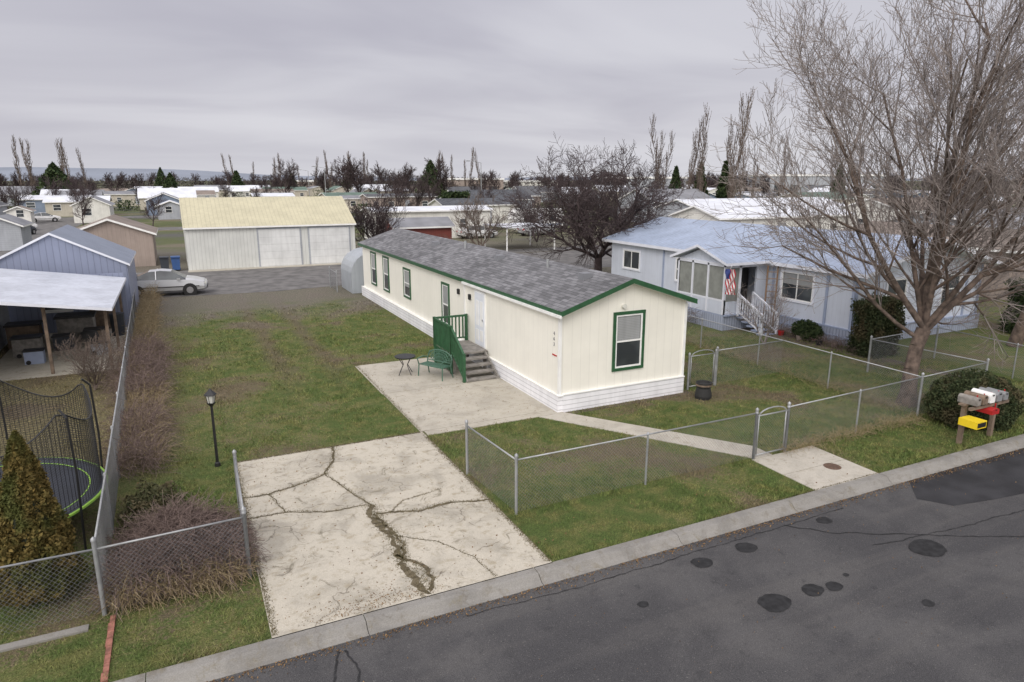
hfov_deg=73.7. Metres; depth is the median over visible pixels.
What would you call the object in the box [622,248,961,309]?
windows
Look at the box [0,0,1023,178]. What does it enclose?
sky
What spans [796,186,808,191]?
walls
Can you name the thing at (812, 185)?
windows
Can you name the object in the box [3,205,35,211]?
roof
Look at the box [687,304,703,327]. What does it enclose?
dead brush
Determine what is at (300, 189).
roof
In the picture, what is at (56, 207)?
windows
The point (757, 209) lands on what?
roof
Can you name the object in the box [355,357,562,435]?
patio
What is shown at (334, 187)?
roof
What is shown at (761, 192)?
roof
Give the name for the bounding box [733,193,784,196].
roof
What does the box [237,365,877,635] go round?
crack weeds
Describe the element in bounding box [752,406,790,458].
garden gate
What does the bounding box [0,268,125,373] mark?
carport
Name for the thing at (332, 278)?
chain link fence
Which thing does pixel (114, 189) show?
roof
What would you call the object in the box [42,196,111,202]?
roof
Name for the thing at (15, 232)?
grey shed
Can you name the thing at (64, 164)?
poplar row
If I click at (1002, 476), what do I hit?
street patch
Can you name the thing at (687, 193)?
roof
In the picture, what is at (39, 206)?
walls
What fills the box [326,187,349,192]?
walls
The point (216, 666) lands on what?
curb
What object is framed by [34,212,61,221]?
parked car
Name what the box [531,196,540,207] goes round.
walls
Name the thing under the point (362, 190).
roof
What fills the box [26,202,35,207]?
windows
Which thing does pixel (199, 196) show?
walls
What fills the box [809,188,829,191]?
roof
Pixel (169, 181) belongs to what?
conifer tree
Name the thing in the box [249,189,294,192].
roof
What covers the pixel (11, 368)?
carport slab
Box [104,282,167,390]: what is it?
dry weeds
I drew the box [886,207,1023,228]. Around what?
roof
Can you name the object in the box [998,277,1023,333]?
hedge
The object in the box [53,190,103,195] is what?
roof
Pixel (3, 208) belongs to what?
walls
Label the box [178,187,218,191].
roof
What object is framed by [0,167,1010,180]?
hills
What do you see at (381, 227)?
bare tree
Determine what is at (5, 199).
background trees
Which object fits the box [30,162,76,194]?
conifer tree
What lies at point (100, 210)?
walls
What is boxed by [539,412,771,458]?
footpath
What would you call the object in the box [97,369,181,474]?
dry weeds
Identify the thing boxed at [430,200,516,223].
walls
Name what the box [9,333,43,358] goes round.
storage bin
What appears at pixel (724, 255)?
porch roof
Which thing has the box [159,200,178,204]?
roof
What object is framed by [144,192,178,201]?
roof
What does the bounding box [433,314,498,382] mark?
porch stairs
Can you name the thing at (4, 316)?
walls
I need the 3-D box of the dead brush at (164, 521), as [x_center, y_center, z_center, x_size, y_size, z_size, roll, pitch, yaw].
[-5.841,3.284,11.798,3.038,1.384,2.803,-6,15,-25]
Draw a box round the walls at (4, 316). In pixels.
[0,305,9,349]
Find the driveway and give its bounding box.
[237,432,552,638]
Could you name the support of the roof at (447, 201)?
on the walls at (501, 209)
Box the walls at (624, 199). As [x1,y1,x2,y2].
[617,191,656,221]
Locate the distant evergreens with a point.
(124, 204)
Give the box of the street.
[210,449,1023,681]
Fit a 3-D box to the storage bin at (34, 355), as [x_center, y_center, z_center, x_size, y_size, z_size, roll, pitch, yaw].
[-17.594,0.558,25.168,0.660,0.511,0.480,-6,15,-25]
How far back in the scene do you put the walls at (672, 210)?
82.58 m
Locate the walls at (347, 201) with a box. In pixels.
[344,199,360,210]
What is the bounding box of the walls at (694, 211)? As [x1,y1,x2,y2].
[672,207,850,229]
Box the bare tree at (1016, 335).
[1006,95,1023,347]
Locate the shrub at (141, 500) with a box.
[112,479,194,541]
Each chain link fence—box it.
[0,549,101,633]
[90,273,137,615]
[97,511,251,610]
[329,267,337,291]
[465,419,514,508]
[514,407,758,514]
[686,315,920,412]
[715,340,783,385]
[783,372,924,449]
[866,335,984,383]
[869,324,939,369]
[919,358,989,413]
[935,327,1023,379]
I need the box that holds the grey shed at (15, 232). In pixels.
[0,214,33,250]
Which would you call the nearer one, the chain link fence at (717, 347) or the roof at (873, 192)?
the chain link fence at (717, 347)
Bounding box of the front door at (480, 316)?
[474,289,485,348]
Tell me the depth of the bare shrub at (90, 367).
21.73 m
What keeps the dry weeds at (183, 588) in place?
on the ground at (188, 309)
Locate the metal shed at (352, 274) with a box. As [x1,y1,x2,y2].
[341,247,363,293]
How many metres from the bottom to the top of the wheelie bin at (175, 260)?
1.079 m
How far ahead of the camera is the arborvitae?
10.49 m
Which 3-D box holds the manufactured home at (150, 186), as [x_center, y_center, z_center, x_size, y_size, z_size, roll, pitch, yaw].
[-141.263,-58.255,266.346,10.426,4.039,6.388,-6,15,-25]
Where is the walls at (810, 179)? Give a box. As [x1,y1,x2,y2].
[748,176,883,193]
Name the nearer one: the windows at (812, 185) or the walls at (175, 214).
the walls at (175, 214)
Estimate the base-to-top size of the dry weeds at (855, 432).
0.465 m
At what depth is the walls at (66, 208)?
124.75 m
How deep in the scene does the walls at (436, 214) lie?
78.69 m
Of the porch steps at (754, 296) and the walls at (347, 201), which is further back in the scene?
the walls at (347, 201)
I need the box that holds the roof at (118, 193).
[103,191,136,194]
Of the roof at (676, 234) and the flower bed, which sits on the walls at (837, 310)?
the roof at (676, 234)
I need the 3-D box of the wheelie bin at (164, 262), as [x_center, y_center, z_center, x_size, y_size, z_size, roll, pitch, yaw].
[-25.632,-5.683,50.379,0.640,1.079,0.750,-6,15,-25]
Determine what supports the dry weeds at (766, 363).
on the ground at (188, 309)
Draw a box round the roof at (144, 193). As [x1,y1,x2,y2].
[137,188,196,198]
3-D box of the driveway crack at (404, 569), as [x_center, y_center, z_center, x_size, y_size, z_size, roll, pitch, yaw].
[-2.800,3.459,13.987,6.894,0.001,3.531,9,16,35]
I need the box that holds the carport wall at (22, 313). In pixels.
[10,273,128,333]
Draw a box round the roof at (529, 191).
[505,189,542,195]
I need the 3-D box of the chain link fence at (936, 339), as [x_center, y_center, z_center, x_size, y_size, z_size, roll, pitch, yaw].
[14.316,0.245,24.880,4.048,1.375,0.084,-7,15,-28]
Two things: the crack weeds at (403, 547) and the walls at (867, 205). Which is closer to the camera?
the crack weeds at (403, 547)
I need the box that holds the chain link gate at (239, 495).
[232,450,251,577]
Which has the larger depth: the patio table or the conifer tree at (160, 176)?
the conifer tree at (160, 176)
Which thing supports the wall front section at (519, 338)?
attached to the walls at (587, 339)
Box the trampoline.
[0,378,107,549]
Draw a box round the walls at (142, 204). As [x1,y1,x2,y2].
[139,199,146,209]
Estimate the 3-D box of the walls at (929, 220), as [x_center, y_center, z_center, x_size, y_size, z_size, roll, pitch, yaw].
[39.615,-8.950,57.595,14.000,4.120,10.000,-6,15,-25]
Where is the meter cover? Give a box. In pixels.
[823,463,841,469]
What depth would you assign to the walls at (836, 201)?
129.18 m
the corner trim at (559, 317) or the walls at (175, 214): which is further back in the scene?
the walls at (175, 214)
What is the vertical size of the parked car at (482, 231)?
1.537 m
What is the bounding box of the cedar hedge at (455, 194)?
[439,189,470,197]
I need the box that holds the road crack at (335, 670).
[333,508,1023,681]
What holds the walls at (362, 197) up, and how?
on the ground at (188, 309)
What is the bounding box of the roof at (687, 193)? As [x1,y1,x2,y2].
[618,189,713,202]
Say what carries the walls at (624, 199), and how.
on the ground at (188, 309)
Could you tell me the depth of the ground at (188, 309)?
18.61 m
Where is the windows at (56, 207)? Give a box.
[53,204,61,210]
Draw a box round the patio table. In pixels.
[394,353,414,374]
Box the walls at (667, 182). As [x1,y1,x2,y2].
[600,179,686,187]
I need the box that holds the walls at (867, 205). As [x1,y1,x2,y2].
[844,200,910,226]
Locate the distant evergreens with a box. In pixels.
[9,189,1023,217]
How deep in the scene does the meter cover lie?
16.08 m
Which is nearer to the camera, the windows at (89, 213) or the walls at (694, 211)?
the walls at (694, 211)
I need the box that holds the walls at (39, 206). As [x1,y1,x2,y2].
[19,200,45,213]
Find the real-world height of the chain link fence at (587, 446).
1.375 m
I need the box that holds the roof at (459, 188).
[447,187,480,189]
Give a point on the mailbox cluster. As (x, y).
(988, 400)
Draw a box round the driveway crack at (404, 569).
[245,446,494,593]
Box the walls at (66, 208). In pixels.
[45,200,110,216]
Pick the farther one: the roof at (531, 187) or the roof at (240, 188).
the roof at (240, 188)
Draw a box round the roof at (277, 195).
[249,193,294,196]
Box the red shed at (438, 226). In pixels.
[386,217,454,238]
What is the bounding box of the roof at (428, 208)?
[360,205,493,212]
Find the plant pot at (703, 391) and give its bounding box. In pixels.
[694,380,711,400]
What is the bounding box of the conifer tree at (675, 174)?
[668,165,681,188]
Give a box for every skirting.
[362,286,684,411]
[765,312,979,343]
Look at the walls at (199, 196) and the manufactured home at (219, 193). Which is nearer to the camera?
the walls at (199, 196)
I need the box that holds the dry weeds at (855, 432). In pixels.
[774,410,925,456]
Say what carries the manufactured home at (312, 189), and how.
on the ground at (188, 309)
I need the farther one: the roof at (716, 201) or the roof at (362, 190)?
the roof at (362, 190)
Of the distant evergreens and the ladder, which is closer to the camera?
the ladder
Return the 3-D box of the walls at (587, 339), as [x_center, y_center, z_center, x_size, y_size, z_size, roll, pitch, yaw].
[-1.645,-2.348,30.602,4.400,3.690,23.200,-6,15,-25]
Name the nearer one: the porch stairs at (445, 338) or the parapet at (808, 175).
the porch stairs at (445, 338)
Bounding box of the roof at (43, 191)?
[40,189,69,194]
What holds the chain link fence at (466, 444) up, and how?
on the ground at (188, 309)
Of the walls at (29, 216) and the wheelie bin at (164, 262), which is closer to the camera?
the wheelie bin at (164, 262)
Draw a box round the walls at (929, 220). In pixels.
[887,213,957,224]
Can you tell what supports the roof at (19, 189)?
on the walls
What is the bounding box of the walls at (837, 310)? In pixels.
[611,243,980,328]
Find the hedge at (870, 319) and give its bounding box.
[844,292,908,358]
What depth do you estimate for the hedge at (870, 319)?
25.97 m
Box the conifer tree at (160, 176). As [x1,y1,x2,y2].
[153,167,165,185]
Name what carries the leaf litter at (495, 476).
on the ground at (188, 309)
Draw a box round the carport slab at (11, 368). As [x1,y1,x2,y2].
[0,327,127,380]
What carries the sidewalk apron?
on the ground at (188, 309)
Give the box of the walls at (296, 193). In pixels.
[294,191,306,196]
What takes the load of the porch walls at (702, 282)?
on the ground at (188, 309)
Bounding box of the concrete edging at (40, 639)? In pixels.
[0,624,88,652]
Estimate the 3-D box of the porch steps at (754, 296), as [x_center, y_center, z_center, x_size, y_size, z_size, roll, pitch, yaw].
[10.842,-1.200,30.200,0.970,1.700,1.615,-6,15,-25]
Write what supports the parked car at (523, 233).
on the ground at (188, 309)
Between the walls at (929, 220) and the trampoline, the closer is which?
the trampoline
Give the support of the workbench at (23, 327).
on the carport at (41, 289)
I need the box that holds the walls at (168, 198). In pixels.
[146,194,178,215]
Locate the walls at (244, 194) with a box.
[228,191,249,196]
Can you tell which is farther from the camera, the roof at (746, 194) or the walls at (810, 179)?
the walls at (810, 179)
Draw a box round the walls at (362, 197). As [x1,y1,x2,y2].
[360,195,435,208]
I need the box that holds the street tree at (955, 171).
[680,0,1023,407]
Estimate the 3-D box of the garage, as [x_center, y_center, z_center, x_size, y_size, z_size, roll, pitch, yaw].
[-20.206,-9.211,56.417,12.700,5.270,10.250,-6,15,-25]
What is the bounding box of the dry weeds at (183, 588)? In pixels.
[81,538,265,620]
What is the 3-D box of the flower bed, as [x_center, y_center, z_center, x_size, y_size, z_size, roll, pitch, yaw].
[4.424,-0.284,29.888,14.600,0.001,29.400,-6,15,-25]
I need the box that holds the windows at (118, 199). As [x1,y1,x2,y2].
[117,197,139,203]
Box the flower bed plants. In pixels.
[773,324,860,355]
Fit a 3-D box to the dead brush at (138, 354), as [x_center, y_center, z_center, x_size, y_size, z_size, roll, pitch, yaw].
[-12.562,0.569,23.009,2.629,1.511,8.289,-6,15,-25]
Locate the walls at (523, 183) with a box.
[503,182,557,186]
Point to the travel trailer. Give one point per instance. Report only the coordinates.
(524, 217)
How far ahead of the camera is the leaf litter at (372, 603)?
10.94 m
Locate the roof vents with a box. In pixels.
[431,241,592,280]
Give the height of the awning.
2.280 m
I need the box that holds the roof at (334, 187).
[327,186,349,190]
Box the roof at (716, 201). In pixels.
[655,197,844,207]
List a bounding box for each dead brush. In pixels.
[74,488,270,620]
[93,389,185,483]
[94,327,182,412]
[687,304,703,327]
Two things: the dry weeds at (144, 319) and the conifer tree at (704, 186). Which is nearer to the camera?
the dry weeds at (144, 319)
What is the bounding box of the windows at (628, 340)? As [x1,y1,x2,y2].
[370,251,645,371]
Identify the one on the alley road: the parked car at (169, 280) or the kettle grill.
the parked car at (169, 280)
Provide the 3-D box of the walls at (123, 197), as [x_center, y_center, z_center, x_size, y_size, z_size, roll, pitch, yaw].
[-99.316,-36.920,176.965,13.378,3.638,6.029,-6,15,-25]
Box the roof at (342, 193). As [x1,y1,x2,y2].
[318,192,377,195]
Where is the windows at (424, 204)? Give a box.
[362,200,427,206]
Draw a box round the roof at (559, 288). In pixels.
[358,228,697,316]
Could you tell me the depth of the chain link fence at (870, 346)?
22.96 m
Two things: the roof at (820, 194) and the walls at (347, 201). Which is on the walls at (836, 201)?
the roof at (820, 194)
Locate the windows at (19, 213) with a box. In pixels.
[15,210,23,216]
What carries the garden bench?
on the patio
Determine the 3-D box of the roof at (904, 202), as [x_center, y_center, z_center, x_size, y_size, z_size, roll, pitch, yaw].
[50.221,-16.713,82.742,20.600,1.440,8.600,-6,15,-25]
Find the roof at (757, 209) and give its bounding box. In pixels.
[668,203,854,219]
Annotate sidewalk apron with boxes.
[752,446,877,489]
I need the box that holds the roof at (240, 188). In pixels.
[227,185,259,191]
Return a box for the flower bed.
[567,327,1023,413]
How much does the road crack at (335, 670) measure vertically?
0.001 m
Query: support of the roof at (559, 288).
on the walls at (587, 339)
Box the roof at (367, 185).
[350,184,387,190]
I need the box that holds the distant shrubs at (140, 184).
[2,175,1014,192]
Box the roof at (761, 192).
[736,191,781,195]
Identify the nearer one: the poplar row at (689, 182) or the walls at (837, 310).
the walls at (837, 310)
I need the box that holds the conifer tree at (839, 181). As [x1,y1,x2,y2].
[829,164,846,193]
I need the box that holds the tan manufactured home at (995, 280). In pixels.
[842,221,1023,299]
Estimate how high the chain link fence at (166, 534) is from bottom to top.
1.325 m
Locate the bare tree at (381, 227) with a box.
[347,187,409,246]
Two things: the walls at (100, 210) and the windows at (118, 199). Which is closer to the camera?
the walls at (100, 210)
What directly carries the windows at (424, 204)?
attached to the walls at (362, 197)
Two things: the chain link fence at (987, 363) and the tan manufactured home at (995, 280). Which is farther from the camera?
the tan manufactured home at (995, 280)
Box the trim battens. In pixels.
[661,250,983,329]
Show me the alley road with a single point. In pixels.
(255, 280)
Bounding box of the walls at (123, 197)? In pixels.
[104,195,139,205]
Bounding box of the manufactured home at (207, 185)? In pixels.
[194,185,227,186]
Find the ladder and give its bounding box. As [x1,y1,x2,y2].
[763,265,778,327]
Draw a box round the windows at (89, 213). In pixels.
[82,208,91,215]
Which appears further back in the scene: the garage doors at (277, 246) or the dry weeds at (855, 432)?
the garage doors at (277, 246)
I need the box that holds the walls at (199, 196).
[197,195,214,197]
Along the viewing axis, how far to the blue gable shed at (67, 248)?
30.62 m
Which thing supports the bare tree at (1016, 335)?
on the ground at (188, 309)
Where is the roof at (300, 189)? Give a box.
[263,187,307,190]
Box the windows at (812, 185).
[774,185,876,191]
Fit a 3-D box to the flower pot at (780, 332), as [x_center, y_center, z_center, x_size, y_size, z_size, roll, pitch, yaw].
[11.712,-0.350,29.735,0.300,0.200,0.285,-6,15,-25]
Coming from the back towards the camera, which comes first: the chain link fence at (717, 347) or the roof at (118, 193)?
the roof at (118, 193)
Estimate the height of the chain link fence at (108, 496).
1.396 m
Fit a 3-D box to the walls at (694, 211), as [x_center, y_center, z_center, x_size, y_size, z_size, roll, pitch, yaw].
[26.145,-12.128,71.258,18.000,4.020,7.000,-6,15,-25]
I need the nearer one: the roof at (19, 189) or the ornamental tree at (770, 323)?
the ornamental tree at (770, 323)
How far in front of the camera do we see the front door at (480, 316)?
24.34 m
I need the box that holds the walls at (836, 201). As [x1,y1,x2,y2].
[779,194,854,203]
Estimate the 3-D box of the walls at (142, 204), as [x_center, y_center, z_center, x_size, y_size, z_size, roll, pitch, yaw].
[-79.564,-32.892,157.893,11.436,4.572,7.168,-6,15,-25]
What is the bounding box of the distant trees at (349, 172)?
[0,155,1023,206]
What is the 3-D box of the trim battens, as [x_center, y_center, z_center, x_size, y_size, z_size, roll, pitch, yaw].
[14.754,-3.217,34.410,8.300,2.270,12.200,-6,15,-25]
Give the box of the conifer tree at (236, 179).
[227,170,244,192]
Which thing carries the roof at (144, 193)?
on the walls at (142, 204)
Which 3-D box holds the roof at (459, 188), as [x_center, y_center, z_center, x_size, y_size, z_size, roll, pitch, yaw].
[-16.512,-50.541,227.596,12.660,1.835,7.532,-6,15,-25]
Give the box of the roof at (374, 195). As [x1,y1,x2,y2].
[359,193,436,197]
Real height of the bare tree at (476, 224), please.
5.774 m
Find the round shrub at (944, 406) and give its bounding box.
[921,368,1023,431]
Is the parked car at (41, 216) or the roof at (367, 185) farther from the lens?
the roof at (367, 185)
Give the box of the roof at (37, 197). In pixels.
[17,195,91,199]
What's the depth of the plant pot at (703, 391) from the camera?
20.95 m
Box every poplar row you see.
[11,134,480,187]
[649,88,881,197]
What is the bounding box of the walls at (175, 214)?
[157,202,180,219]
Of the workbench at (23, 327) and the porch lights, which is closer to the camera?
the porch lights
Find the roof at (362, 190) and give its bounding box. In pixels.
[350,188,371,191]
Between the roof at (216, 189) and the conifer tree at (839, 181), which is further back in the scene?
the roof at (216, 189)
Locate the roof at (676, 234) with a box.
[602,217,1002,278]
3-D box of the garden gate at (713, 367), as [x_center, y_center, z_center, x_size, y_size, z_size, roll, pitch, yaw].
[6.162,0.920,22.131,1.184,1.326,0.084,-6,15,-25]
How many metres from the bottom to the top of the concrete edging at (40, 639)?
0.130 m
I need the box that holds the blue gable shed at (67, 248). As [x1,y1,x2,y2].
[0,224,139,321]
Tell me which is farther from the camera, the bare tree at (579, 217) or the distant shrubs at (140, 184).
the distant shrubs at (140, 184)
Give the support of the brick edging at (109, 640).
on the ground at (188, 309)
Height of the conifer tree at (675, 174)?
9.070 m
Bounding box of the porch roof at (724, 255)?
[670,240,779,265]
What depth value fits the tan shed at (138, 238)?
52.77 m
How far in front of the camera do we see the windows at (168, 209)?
115.85 m
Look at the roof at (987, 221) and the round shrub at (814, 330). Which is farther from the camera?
the roof at (987, 221)
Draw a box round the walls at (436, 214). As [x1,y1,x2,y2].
[364,211,489,238]
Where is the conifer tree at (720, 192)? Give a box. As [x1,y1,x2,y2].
[715,160,729,197]
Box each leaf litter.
[127,330,1001,665]
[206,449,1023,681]
[249,458,529,625]
[268,574,476,622]
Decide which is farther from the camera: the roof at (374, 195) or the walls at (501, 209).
the roof at (374, 195)
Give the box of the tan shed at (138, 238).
[78,214,157,266]
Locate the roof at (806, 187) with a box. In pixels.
[801,185,828,189]
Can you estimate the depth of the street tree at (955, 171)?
19.25 m
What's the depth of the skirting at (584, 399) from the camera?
21.15 m
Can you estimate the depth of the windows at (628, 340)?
20.58 m
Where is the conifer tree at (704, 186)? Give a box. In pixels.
[692,162,709,195]
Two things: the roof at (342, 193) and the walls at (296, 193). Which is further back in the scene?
the walls at (296, 193)
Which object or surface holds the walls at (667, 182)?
on the ground at (188, 309)
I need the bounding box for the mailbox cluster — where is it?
[956,387,1008,443]
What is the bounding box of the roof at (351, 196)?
[340,195,360,198]
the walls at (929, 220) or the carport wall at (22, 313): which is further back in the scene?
the walls at (929, 220)
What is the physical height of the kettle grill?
1.081 m
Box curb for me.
[113,434,1023,681]
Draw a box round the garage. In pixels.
[179,196,355,271]
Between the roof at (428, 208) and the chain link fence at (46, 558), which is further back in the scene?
the roof at (428, 208)
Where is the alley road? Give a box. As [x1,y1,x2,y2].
[0,207,611,297]
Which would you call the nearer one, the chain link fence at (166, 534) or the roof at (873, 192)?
the chain link fence at (166, 534)
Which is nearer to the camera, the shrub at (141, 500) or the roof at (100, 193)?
the shrub at (141, 500)
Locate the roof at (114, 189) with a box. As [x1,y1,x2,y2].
[97,188,127,190]
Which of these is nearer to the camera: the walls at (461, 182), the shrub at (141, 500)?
the shrub at (141, 500)
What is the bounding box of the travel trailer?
[507,208,563,229]
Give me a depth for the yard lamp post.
15.88 m
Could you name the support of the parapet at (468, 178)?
on the walls at (461, 182)
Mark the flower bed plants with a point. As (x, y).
(825, 340)
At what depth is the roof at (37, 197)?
136.85 m
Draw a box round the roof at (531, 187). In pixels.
[511,186,551,192]
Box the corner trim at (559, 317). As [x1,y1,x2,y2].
[461,281,687,394]
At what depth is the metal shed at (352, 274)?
40.79 m
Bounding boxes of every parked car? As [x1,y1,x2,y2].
[30,226,36,233]
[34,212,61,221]
[137,269,207,297]
[457,225,497,238]
[517,227,553,235]
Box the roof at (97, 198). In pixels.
[70,195,114,205]
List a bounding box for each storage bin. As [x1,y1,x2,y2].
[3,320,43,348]
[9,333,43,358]
[22,347,45,364]
[51,332,76,350]
[53,311,95,341]
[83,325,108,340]
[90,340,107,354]
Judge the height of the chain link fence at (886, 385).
1.375 m
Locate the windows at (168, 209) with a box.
[165,206,171,212]
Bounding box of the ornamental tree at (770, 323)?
[724,281,799,344]
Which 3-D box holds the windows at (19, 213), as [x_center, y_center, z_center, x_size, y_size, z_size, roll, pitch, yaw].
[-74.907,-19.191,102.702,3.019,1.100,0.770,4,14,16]
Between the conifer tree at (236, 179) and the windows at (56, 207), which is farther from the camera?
the conifer tree at (236, 179)
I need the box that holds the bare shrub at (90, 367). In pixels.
[51,330,127,389]
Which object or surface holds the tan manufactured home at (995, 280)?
on the ground at (188, 309)
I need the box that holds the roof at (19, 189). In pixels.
[0,186,44,195]
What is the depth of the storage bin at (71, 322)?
28.26 m
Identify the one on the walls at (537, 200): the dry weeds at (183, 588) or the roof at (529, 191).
the roof at (529, 191)
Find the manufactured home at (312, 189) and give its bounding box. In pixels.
[307,186,326,195]
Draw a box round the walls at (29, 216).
[6,207,35,222]
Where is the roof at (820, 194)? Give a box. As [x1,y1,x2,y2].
[776,192,856,199]
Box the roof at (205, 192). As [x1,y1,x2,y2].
[196,190,215,194]
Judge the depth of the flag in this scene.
29.45 m
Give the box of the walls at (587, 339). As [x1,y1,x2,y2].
[362,247,685,393]
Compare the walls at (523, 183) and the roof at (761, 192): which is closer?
the roof at (761, 192)
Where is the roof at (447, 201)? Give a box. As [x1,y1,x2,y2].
[427,198,519,205]
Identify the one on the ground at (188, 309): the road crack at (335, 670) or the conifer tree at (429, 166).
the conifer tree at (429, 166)
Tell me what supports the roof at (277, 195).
on the walls
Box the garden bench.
[417,349,453,380]
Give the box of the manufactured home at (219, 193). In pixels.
[218,186,226,196]
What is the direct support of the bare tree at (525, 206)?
on the ground at (188, 309)
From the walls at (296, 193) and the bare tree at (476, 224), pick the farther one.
the walls at (296, 193)
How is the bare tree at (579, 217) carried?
on the ground at (188, 309)
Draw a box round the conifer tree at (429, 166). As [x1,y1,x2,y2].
[415,159,446,198]
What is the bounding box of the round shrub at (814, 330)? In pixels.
[791,319,824,341]
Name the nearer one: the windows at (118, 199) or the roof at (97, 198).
the roof at (97, 198)
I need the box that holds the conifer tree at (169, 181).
[162,172,180,187]
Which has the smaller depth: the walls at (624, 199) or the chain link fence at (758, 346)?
the chain link fence at (758, 346)
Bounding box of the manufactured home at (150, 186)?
[134,186,162,187]
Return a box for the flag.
[725,266,735,294]
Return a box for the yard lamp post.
[204,388,220,466]
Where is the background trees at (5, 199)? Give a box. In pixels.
[0,158,1022,246]
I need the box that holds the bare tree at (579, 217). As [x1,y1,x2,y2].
[484,131,695,270]
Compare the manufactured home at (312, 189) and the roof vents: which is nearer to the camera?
the roof vents
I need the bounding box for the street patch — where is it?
[909,448,1023,505]
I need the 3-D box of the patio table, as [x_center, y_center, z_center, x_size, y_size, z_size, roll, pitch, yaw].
[-3.703,0.832,23.704,0.720,0.656,0.713,-6,15,-25]
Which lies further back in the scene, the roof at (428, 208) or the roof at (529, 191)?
the roof at (529, 191)
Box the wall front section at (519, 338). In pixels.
[466,285,562,394]
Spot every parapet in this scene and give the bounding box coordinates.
[439,178,503,179]
[597,177,687,178]
[748,174,883,176]
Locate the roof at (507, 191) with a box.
[439,189,533,199]
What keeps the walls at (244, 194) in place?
on the ground at (188, 309)
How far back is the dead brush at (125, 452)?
16.75 m
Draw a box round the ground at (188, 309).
[0,181,1023,681]
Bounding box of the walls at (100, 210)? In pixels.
[72,197,113,222]
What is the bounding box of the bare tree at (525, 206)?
[504,183,554,241]
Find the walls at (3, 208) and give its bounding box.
[0,206,6,214]
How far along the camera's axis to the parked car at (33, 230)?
84.46 m
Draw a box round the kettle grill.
[79,329,101,357]
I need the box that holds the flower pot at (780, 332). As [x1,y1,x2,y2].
[778,330,783,335]
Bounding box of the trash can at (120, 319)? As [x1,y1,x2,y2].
[108,312,124,335]
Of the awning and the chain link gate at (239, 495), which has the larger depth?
the awning
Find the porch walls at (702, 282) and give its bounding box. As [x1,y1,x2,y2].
[677,257,769,330]
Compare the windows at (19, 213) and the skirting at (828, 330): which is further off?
the windows at (19, 213)
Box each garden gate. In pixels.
[686,349,717,389]
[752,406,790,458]
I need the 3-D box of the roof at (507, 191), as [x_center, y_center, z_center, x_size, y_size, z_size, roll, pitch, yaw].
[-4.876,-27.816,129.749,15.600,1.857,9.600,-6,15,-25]
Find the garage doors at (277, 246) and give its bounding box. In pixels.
[256,225,350,266]
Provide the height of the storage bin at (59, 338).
0.598 m
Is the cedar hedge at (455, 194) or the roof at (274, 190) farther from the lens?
the roof at (274, 190)
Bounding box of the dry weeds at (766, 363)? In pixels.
[686,329,909,408]
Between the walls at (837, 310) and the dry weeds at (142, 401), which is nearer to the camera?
the dry weeds at (142, 401)
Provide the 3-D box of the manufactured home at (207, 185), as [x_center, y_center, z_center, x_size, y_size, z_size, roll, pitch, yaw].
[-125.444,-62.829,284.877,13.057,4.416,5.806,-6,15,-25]
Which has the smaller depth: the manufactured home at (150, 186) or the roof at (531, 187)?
the roof at (531, 187)
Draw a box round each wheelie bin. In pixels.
[159,256,169,268]
[170,256,180,269]
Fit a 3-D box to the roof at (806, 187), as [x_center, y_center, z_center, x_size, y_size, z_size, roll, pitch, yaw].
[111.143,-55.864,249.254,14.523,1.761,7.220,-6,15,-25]
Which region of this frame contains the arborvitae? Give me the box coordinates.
[0,430,89,606]
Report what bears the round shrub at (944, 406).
on the ground at (188, 309)
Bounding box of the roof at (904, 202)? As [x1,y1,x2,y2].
[843,197,1000,211]
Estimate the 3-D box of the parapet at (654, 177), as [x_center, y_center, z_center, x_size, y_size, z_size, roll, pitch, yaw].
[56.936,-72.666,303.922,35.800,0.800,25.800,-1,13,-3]
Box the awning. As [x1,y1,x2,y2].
[482,223,554,250]
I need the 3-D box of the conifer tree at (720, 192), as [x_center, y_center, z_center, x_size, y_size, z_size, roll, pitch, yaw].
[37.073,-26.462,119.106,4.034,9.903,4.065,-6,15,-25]
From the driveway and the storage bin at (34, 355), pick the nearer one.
the driveway
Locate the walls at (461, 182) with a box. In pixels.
[447,180,503,189]
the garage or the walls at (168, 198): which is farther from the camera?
the walls at (168, 198)
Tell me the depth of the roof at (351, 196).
146.13 m
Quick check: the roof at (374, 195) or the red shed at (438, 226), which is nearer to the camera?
the red shed at (438, 226)
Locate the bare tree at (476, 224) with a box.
[441,190,516,245]
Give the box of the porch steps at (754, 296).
[736,292,779,335]
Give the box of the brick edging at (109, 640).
[100,614,115,681]
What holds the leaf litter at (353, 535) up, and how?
on the driveway
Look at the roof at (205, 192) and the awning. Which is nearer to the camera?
the awning
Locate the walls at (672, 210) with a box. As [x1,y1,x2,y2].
[657,201,689,216]
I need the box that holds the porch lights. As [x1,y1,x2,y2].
[457,289,626,308]
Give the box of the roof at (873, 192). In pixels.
[863,191,885,194]
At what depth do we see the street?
10.74 m

